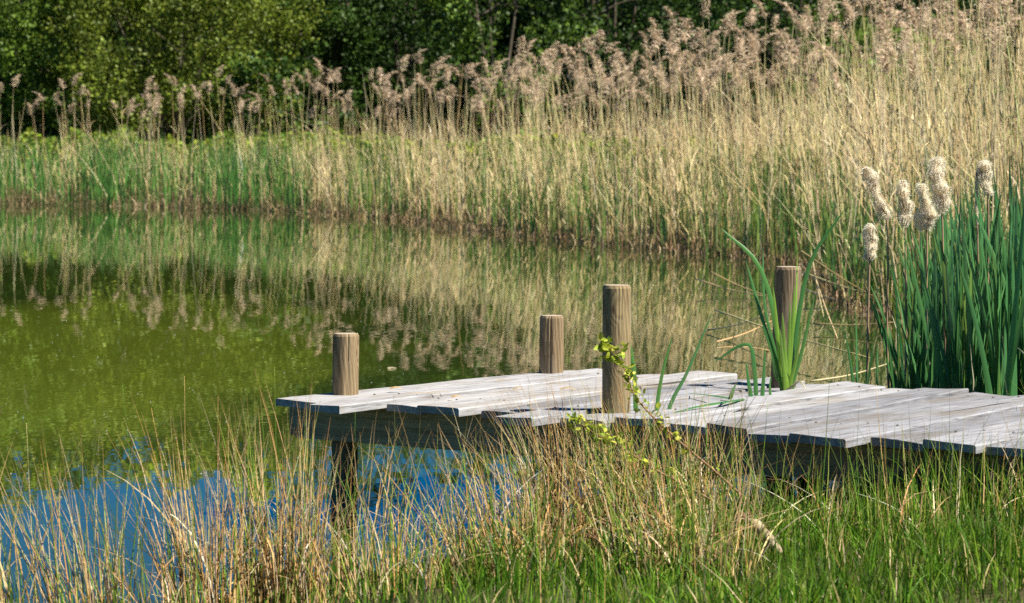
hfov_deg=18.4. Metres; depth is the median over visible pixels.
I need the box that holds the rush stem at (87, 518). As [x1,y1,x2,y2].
[82,427,97,601]
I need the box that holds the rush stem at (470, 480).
[453,399,499,556]
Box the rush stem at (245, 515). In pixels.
[231,431,268,598]
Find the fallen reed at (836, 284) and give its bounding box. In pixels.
[802,271,885,297]
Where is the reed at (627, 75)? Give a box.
[620,72,633,157]
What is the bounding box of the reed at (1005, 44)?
[985,21,1022,141]
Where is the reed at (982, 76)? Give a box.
[980,0,986,146]
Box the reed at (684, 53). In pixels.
[674,50,688,146]
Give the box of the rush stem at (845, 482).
[815,418,856,522]
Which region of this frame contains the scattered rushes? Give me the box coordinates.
[397,429,1023,602]
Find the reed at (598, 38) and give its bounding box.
[593,29,606,207]
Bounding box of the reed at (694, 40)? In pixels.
[689,27,703,201]
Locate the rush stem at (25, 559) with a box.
[0,505,37,599]
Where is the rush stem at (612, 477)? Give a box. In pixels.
[610,437,614,549]
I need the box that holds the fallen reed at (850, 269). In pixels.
[838,243,865,302]
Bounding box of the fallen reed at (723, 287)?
[696,278,762,295]
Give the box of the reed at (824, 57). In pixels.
[818,0,829,147]
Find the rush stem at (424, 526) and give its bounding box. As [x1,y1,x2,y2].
[413,471,445,570]
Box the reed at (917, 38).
[907,5,926,145]
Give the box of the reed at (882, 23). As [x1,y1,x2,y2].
[879,16,892,79]
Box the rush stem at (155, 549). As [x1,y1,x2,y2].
[147,469,170,601]
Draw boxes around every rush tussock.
[0,439,173,602]
[0,453,56,602]
[31,512,262,602]
[36,405,361,602]
[129,369,439,602]
[268,420,512,602]
[285,477,523,602]
[318,417,496,585]
[354,407,681,586]
[388,358,738,566]
[539,367,824,547]
[549,420,822,585]
[699,422,883,543]
[767,417,975,537]
[910,415,1023,526]
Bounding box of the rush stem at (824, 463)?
[816,378,829,543]
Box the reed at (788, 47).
[781,39,796,219]
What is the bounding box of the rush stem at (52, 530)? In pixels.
[41,422,58,602]
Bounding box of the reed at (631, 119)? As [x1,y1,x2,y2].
[627,77,637,233]
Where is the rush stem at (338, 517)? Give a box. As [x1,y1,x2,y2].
[329,436,343,595]
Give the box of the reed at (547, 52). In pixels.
[541,48,556,179]
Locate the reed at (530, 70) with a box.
[519,58,533,108]
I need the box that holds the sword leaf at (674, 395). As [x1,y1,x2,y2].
[667,311,712,408]
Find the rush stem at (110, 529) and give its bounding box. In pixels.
[94,470,121,593]
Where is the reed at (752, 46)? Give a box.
[747,33,765,168]
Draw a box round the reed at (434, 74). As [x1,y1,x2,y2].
[429,64,447,149]
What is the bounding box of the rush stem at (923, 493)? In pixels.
[917,436,935,537]
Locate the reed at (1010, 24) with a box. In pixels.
[995,16,1023,181]
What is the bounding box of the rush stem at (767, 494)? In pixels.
[738,387,778,570]
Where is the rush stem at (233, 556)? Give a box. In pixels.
[202,503,251,602]
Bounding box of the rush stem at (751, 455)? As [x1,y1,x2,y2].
[731,372,760,520]
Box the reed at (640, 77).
[628,66,657,186]
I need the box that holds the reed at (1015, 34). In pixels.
[1005,12,1018,101]
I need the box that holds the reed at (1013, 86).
[999,0,1023,165]
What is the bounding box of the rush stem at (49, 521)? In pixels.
[29,435,82,595]
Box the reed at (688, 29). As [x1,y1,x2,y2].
[678,17,694,205]
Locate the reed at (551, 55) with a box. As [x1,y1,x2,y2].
[549,41,559,137]
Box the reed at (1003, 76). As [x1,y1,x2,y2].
[994,29,1005,160]
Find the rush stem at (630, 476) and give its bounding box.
[610,410,642,540]
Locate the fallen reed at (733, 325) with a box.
[707,313,770,330]
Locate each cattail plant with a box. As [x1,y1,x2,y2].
[842,338,874,484]
[844,305,857,382]
[864,250,933,387]
[864,266,955,388]
[870,259,925,388]
[876,277,926,388]
[876,345,899,387]
[878,193,1004,377]
[885,251,975,385]
[888,227,936,335]
[895,240,941,326]
[895,249,938,387]
[899,260,975,376]
[900,237,929,388]
[902,199,971,388]
[904,248,954,369]
[909,204,971,289]
[912,252,954,380]
[914,193,973,388]
[916,231,932,295]
[919,249,941,387]
[920,219,949,285]
[921,213,947,315]
[921,234,993,369]
[921,268,954,299]
[929,199,973,325]
[933,195,1000,320]
[935,194,972,280]
[935,195,1006,392]
[935,217,1008,329]
[938,224,976,392]
[943,213,975,319]
[944,203,997,288]
[948,208,1003,302]
[950,181,1022,391]
[950,187,1008,240]
[951,178,985,245]
[954,229,976,388]
[957,206,1023,395]
[958,208,1021,395]
[958,249,1003,392]
[964,179,1021,395]
[964,186,1000,265]
[965,207,1010,255]
[967,166,1004,301]
[968,197,1017,252]
[969,200,1023,342]
[972,212,1018,393]
[973,261,987,302]
[978,224,980,251]
[979,216,1006,252]
[982,192,985,217]
[984,231,1016,395]
[986,263,1021,375]
[990,185,1022,394]
[992,179,1006,279]
[995,185,1021,395]
[1000,307,1023,392]
[1007,188,1012,251]
[1009,159,1011,232]
[1009,170,1017,235]
[1013,248,1021,296]
[1015,186,1020,241]
[1017,192,1023,332]
[1018,187,1021,222]
[1019,161,1022,210]
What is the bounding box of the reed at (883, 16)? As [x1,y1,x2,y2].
[872,0,895,222]
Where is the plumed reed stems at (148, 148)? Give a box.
[0,29,981,204]
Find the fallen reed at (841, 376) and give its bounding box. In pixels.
[810,364,886,381]
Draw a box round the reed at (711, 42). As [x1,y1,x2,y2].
[694,41,713,170]
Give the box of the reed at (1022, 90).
[1017,1,1023,204]
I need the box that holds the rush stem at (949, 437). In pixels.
[948,397,949,504]
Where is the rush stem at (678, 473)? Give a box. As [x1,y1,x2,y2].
[641,399,702,548]
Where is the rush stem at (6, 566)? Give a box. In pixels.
[0,538,13,602]
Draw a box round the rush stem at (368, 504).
[365,407,377,575]
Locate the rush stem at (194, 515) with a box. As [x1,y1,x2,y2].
[189,416,198,595]
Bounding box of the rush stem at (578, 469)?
[576,409,578,538]
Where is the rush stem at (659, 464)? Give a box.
[631,383,671,520]
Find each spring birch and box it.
[0,0,106,135]
[90,0,228,141]
[195,0,290,135]
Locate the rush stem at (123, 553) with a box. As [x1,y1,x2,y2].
[99,474,133,602]
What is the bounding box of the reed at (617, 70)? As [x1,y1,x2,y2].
[611,60,623,154]
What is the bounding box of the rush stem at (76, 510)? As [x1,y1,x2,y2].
[57,428,88,588]
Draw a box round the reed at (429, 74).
[426,62,437,121]
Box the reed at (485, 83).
[480,77,494,140]
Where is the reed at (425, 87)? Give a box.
[412,79,441,195]
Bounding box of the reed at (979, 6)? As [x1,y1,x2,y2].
[972,0,998,198]
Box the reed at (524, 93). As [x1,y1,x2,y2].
[519,82,530,153]
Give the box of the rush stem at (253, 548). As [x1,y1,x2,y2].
[251,444,256,601]
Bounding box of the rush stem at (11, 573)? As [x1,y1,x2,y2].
[0,534,17,602]
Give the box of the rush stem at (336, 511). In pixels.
[294,430,354,576]
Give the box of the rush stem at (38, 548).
[20,460,85,600]
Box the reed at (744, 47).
[736,37,749,130]
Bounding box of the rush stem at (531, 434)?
[528,384,534,486]
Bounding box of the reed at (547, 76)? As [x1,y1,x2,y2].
[540,73,551,103]
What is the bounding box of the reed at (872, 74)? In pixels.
[871,33,877,130]
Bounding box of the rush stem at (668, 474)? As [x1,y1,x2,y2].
[636,399,685,543]
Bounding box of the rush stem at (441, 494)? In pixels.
[418,411,485,576]
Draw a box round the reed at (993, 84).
[989,0,997,180]
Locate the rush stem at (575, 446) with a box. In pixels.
[571,388,578,548]
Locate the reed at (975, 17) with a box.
[967,10,985,211]
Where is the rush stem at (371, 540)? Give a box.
[347,460,378,593]
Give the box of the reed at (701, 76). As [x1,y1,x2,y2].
[694,67,709,225]
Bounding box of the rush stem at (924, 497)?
[915,442,942,546]
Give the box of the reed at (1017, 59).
[1012,28,1022,112]
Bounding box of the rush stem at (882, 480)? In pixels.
[849,414,896,542]
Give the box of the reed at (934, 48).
[926,43,943,160]
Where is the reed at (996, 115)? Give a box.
[992,0,1001,220]
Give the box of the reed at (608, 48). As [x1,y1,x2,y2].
[596,42,620,176]
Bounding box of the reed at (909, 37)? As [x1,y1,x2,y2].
[900,21,914,142]
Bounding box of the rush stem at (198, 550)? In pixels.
[193,465,210,602]
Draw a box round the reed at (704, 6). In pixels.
[700,0,714,150]
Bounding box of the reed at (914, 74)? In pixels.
[909,4,919,180]
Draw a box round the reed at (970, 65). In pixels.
[962,55,982,135]
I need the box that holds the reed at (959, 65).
[951,52,966,115]
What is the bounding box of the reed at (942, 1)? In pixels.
[937,0,950,147]
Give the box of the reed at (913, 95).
[907,0,925,169]
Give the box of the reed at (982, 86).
[971,16,992,193]
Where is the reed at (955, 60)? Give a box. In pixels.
[949,26,964,167]
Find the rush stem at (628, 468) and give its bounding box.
[603,402,646,545]
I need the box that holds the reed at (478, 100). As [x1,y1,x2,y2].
[474,95,483,199]
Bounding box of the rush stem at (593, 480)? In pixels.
[579,420,602,535]
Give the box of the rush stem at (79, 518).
[77,446,80,590]
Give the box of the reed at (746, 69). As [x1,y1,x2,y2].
[735,27,764,177]
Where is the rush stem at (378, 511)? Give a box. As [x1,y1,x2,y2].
[368,427,402,570]
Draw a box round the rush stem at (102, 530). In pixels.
[69,421,116,602]
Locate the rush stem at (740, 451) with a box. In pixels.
[739,409,741,490]
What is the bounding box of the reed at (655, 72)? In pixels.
[646,65,659,219]
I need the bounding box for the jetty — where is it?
[275,266,1023,513]
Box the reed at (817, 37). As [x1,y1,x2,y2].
[813,27,828,181]
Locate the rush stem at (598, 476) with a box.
[595,384,600,553]
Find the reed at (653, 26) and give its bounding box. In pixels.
[647,17,670,215]
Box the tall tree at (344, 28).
[217,0,425,138]
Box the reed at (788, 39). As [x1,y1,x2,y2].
[783,32,793,220]
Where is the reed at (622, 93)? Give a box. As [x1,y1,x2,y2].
[610,55,628,205]
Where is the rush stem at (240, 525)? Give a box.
[233,413,244,602]
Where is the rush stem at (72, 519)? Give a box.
[60,440,85,584]
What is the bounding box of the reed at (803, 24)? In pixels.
[794,20,809,148]
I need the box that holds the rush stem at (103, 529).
[86,473,117,602]
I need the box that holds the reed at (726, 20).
[717,11,741,147]
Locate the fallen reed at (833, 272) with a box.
[801,250,882,301]
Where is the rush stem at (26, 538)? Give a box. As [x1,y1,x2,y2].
[1,454,39,602]
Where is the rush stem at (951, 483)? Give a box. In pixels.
[944,424,954,532]
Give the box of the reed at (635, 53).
[629,51,638,128]
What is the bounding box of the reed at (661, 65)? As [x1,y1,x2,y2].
[655,62,666,145]
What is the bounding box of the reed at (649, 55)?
[641,43,656,145]
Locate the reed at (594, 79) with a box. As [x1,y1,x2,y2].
[584,67,600,138]
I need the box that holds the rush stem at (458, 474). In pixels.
[433,421,483,556]
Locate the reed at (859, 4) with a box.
[845,0,867,138]
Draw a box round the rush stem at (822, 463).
[810,407,842,517]
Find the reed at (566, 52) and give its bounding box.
[559,46,575,132]
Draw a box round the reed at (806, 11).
[802,5,811,143]
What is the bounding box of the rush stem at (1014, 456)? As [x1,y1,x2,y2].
[1010,405,1023,498]
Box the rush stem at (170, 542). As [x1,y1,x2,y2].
[160,459,174,593]
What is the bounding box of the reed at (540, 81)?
[539,48,551,134]
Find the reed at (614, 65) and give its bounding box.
[608,59,621,147]
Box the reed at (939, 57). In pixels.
[929,23,950,134]
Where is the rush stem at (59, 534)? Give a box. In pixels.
[59,472,60,577]
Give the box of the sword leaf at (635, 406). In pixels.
[631,346,637,410]
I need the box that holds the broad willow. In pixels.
[6,0,331,151]
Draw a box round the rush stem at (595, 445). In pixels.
[586,379,603,521]
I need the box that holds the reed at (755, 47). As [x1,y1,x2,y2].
[732,34,766,161]
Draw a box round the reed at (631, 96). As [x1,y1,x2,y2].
[626,90,636,174]
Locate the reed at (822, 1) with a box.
[816,0,827,154]
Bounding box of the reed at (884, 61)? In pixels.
[877,43,900,259]
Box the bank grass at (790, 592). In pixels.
[0,423,1023,602]
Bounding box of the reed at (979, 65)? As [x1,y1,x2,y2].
[965,24,983,143]
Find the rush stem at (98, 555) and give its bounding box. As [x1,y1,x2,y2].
[49,491,121,602]
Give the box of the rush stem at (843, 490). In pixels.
[837,418,845,538]
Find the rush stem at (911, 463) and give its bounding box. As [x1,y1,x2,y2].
[908,402,914,522]
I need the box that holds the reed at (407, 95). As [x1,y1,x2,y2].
[403,89,414,189]
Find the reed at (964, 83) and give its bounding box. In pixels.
[957,0,971,204]
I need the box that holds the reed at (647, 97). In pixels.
[634,89,652,176]
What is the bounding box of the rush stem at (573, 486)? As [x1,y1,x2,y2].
[571,431,577,556]
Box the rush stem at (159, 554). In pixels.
[115,488,178,602]
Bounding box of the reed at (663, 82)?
[648,67,666,143]
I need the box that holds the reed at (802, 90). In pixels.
[784,43,805,206]
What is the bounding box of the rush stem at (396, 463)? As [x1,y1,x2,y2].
[393,394,399,548]
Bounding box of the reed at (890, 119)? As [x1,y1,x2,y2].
[878,57,892,198]
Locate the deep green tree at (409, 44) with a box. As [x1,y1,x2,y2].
[273,0,506,139]
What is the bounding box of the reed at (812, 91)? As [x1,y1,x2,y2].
[804,74,819,192]
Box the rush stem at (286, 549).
[267,473,338,601]
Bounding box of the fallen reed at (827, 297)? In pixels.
[805,289,871,307]
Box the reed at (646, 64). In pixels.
[637,55,655,225]
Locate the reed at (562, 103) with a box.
[556,93,571,181]
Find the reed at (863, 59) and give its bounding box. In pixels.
[856,53,872,177]
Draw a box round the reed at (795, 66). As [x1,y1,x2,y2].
[779,56,800,176]
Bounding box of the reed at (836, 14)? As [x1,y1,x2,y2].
[815,0,840,163]
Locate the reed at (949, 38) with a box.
[940,32,966,237]
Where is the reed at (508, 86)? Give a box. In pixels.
[503,67,514,126]
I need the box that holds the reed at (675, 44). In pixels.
[666,37,682,177]
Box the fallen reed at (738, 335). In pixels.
[716,321,770,342]
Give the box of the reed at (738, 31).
[726,22,745,177]
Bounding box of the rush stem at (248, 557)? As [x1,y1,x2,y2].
[248,488,251,600]
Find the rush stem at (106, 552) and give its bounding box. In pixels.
[77,481,120,602]
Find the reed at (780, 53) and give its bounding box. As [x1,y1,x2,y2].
[774,45,787,197]
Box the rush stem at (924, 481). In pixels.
[892,413,935,525]
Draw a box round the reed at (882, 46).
[868,14,887,107]
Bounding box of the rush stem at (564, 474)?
[543,390,575,555]
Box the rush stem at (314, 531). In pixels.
[311,443,322,599]
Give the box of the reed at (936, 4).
[930,0,946,114]
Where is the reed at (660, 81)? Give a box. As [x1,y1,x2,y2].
[655,70,665,121]
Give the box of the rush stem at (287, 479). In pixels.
[287,413,288,526]
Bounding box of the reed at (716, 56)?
[711,48,721,204]
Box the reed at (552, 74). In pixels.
[549,51,556,120]
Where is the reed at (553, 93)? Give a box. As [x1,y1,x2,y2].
[543,61,564,186]
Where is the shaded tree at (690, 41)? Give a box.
[600,0,813,158]
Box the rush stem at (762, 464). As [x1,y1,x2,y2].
[753,404,767,536]
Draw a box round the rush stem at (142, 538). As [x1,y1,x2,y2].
[140,456,150,596]
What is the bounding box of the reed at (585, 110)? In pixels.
[573,62,588,180]
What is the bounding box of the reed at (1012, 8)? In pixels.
[1001,5,1018,132]
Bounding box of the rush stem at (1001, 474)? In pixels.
[989,433,1022,513]
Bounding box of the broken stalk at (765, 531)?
[731,510,782,555]
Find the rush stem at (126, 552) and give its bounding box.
[89,476,140,602]
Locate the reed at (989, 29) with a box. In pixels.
[987,0,997,156]
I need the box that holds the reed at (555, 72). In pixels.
[553,66,560,147]
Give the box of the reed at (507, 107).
[504,66,511,129]
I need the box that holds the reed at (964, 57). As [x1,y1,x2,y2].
[960,22,976,168]
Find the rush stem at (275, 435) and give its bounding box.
[274,366,278,537]
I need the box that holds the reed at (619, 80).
[608,77,626,222]
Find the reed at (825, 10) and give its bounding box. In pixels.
[814,1,840,210]
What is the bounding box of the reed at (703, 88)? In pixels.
[692,82,708,193]
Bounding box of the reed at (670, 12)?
[664,7,685,166]
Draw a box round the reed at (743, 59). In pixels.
[739,52,753,208]
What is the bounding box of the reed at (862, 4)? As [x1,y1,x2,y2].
[855,0,875,162]
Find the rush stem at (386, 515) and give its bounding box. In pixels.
[378,438,389,564]
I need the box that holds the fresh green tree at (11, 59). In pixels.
[0,0,122,175]
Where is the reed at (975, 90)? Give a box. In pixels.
[963,1,985,208]
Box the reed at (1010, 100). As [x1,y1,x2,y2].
[1007,0,1012,187]
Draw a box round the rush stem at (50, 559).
[7,505,68,595]
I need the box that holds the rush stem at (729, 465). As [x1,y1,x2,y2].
[703,386,771,559]
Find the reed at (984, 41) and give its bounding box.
[975,21,999,149]
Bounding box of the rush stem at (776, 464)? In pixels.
[773,409,780,533]
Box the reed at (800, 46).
[790,44,805,216]
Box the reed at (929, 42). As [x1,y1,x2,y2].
[926,20,940,148]
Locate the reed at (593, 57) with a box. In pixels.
[589,52,604,135]
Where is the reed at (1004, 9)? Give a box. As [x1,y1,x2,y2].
[999,0,1023,154]
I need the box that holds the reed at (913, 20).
[897,0,924,232]
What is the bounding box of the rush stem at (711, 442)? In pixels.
[689,374,724,505]
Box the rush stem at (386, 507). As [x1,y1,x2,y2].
[368,426,427,575]
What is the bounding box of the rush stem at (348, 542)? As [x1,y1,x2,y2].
[344,471,362,587]
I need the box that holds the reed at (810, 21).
[801,15,817,175]
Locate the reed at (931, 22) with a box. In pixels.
[924,9,933,148]
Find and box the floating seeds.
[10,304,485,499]
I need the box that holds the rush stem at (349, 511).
[331,446,375,589]
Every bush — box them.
[210,45,330,157]
[770,0,1015,146]
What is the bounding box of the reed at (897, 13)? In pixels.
[886,7,916,151]
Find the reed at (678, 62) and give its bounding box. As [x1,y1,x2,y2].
[666,58,684,216]
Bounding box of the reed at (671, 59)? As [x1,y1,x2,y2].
[667,56,679,101]
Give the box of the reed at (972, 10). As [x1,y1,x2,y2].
[951,9,975,151]
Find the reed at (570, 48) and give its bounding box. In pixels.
[559,44,580,131]
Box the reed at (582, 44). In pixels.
[573,34,597,189]
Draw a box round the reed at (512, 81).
[509,75,517,141]
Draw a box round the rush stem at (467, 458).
[450,401,487,507]
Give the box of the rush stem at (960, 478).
[947,400,998,529]
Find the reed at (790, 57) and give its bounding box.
[783,50,807,225]
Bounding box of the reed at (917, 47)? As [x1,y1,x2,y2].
[903,43,922,159]
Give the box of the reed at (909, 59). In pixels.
[903,43,914,173]
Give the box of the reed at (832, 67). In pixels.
[828,53,837,121]
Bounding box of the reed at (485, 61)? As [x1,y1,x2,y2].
[480,57,489,177]
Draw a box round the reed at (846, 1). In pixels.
[831,0,854,185]
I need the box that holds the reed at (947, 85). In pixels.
[936,8,956,186]
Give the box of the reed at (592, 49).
[585,39,608,216]
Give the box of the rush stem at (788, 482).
[768,418,797,536]
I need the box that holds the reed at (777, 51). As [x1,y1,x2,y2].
[771,41,786,167]
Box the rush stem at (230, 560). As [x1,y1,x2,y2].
[223,514,244,596]
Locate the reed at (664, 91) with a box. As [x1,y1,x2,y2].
[658,81,674,160]
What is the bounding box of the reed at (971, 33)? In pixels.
[957,17,980,158]
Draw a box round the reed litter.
[0,185,920,319]
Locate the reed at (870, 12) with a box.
[855,1,886,141]
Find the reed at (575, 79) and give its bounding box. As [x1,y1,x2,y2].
[558,60,576,140]
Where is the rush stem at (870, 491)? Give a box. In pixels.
[866,418,871,540]
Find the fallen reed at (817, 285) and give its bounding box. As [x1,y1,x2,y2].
[810,251,823,317]
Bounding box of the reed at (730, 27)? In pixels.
[720,15,736,176]
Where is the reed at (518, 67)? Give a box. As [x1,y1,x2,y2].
[509,58,525,146]
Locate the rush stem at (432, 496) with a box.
[404,443,452,553]
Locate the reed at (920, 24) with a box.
[914,2,928,173]
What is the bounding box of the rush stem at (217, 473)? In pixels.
[217,437,217,541]
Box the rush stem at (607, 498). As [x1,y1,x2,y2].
[592,429,641,556]
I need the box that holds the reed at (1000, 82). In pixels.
[993,51,1004,156]
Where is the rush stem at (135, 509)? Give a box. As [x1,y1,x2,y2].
[122,383,149,601]
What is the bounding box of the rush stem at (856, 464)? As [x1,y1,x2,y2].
[855,393,859,521]
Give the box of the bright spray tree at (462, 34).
[411,0,610,143]
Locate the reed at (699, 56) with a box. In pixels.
[689,45,719,188]
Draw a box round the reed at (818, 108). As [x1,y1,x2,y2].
[810,55,828,213]
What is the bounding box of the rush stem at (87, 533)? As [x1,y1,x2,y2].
[80,432,90,601]
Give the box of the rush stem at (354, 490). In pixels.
[353,460,354,554]
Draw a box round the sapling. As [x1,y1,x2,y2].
[564,332,770,530]
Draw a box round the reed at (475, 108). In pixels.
[470,99,487,154]
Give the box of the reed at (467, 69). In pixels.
[463,62,473,167]
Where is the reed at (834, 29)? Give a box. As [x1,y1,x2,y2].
[818,22,839,149]
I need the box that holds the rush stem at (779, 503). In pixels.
[774,413,792,570]
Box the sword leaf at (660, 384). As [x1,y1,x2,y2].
[655,335,672,473]
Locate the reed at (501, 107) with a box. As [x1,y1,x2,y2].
[494,98,505,194]
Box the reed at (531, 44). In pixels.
[526,39,540,150]
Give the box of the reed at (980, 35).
[979,3,1000,118]
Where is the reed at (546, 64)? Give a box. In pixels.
[540,56,567,211]
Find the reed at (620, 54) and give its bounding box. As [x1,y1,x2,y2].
[610,47,631,185]
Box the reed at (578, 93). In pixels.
[576,72,584,137]
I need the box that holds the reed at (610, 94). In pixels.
[607,88,620,130]
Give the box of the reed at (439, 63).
[433,56,451,151]
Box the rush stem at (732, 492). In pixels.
[706,413,745,563]
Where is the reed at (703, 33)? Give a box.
[691,29,707,190]
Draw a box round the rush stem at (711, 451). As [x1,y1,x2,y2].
[706,369,713,541]
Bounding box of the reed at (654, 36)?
[647,29,663,171]
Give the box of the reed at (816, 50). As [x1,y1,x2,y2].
[805,45,821,192]
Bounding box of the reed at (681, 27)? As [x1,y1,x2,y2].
[675,18,693,164]
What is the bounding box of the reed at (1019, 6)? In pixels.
[1015,0,1023,34]
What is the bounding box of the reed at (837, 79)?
[830,72,844,212]
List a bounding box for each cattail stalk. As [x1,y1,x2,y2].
[859,166,892,388]
[861,223,878,381]
[895,179,914,384]
[913,182,939,352]
[926,155,954,354]
[974,158,993,281]
[974,171,979,351]
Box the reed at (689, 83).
[672,71,691,211]
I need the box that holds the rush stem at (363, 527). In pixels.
[356,441,387,586]
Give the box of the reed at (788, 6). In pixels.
[774,0,796,247]
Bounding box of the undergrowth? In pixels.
[0,123,1023,218]
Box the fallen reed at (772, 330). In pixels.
[714,309,869,357]
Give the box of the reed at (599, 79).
[593,57,602,132]
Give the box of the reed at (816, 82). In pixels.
[800,70,831,233]
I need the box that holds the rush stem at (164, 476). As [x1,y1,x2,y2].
[151,409,190,575]
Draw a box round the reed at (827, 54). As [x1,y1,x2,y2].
[807,41,839,198]
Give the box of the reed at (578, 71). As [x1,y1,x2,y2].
[574,59,585,193]
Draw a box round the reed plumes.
[0,9,1023,119]
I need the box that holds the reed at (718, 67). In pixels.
[694,60,731,237]
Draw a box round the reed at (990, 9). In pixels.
[981,0,1002,198]
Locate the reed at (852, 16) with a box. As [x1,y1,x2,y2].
[839,13,860,224]
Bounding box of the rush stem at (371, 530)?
[349,457,378,575]
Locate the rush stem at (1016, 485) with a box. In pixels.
[1012,449,1023,513]
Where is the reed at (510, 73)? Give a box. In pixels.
[506,68,517,154]
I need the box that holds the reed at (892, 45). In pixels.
[887,10,899,120]
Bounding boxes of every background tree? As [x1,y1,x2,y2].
[2,6,176,151]
[115,1,332,145]
[230,0,481,136]
[324,0,589,143]
[471,0,732,150]
[573,0,824,148]
[732,0,977,138]
[887,0,1023,144]
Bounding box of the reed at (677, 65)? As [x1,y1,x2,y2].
[663,62,683,200]
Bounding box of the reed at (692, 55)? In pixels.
[687,52,702,195]
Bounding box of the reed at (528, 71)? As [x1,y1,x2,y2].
[525,63,535,135]
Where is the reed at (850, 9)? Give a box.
[841,2,856,136]
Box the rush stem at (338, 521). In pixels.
[336,430,342,590]
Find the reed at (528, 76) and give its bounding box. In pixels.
[527,75,543,134]
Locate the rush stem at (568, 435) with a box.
[540,366,587,501]
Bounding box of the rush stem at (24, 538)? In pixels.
[0,481,42,599]
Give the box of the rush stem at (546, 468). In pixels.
[506,403,573,539]
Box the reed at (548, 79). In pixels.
[546,59,553,123]
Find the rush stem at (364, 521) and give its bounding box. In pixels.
[346,445,372,579]
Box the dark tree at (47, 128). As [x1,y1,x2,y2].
[4,0,165,167]
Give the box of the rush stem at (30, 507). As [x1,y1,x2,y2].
[26,423,36,602]
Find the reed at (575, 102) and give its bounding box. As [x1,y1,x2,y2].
[565,95,585,163]
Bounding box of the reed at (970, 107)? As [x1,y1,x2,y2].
[964,0,973,211]
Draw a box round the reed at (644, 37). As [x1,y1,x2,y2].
[638,31,647,149]
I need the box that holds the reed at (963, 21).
[953,10,972,196]
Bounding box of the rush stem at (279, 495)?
[240,431,313,584]
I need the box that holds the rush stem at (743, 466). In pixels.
[718,402,757,518]
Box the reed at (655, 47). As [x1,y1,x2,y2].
[652,30,662,110]
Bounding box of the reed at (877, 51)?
[873,47,889,202]
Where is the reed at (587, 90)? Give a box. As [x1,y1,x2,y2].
[581,82,594,199]
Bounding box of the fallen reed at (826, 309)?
[817,282,837,337]
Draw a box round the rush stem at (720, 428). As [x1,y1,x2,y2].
[705,350,750,489]
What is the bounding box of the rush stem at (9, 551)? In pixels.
[4,473,24,599]
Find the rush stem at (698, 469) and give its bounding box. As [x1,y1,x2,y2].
[662,409,720,536]
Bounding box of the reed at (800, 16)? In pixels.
[796,15,810,214]
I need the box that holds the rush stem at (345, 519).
[343,467,347,579]
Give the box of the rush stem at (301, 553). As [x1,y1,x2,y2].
[295,492,313,602]
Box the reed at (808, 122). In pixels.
[807,71,822,219]
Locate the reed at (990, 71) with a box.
[978,0,1004,213]
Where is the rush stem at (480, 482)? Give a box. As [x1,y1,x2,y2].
[468,431,495,540]
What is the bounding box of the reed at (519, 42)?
[516,36,526,145]
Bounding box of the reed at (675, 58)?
[666,40,678,142]
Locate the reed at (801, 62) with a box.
[794,16,812,148]
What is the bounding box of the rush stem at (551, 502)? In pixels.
[548,446,553,553]
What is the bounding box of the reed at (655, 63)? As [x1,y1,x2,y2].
[647,56,667,205]
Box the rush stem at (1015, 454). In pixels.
[1000,408,1022,491]
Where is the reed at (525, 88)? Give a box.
[519,84,541,171]
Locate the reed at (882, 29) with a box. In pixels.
[871,21,904,178]
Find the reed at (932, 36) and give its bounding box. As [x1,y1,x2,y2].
[929,23,942,141]
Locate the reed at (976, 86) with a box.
[973,2,979,171]
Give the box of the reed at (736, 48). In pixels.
[724,38,744,166]
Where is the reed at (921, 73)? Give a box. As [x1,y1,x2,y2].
[917,0,932,199]
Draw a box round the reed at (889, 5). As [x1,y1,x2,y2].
[883,0,896,138]
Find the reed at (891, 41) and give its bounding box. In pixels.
[888,0,897,127]
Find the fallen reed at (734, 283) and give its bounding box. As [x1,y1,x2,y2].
[711,271,766,295]
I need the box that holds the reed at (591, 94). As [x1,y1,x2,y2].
[582,40,598,164]
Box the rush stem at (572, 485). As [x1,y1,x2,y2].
[562,421,577,546]
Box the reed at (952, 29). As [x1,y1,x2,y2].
[938,15,954,107]
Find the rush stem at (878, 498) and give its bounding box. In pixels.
[877,451,880,536]
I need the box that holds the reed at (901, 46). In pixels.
[891,39,912,189]
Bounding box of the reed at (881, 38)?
[875,29,889,81]
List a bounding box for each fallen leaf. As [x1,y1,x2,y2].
[674,399,744,412]
[689,393,729,398]
[728,384,735,399]
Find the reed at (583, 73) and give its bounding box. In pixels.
[577,53,587,140]
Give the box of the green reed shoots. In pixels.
[0,119,1023,316]
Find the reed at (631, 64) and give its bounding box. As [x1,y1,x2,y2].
[623,63,636,143]
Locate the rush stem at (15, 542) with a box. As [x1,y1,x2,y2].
[0,488,27,599]
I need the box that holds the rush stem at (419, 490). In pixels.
[394,396,430,558]
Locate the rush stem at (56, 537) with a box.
[54,453,61,602]
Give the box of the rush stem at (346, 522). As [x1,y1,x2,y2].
[322,416,407,602]
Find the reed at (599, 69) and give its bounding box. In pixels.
[597,62,603,122]
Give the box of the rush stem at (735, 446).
[728,377,739,519]
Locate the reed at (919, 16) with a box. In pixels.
[910,3,942,137]
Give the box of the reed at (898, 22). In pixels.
[885,12,907,186]
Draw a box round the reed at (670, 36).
[665,24,676,137]
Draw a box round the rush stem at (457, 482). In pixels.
[446,402,477,563]
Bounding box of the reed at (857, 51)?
[851,41,870,138]
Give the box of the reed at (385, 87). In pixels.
[377,73,391,163]
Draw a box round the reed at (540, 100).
[527,86,543,162]
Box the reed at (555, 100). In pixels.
[549,94,560,155]
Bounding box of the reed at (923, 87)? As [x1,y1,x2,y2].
[923,26,923,238]
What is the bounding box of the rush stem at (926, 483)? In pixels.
[925,413,930,525]
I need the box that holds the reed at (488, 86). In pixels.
[478,77,494,164]
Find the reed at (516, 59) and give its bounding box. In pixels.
[513,53,520,124]

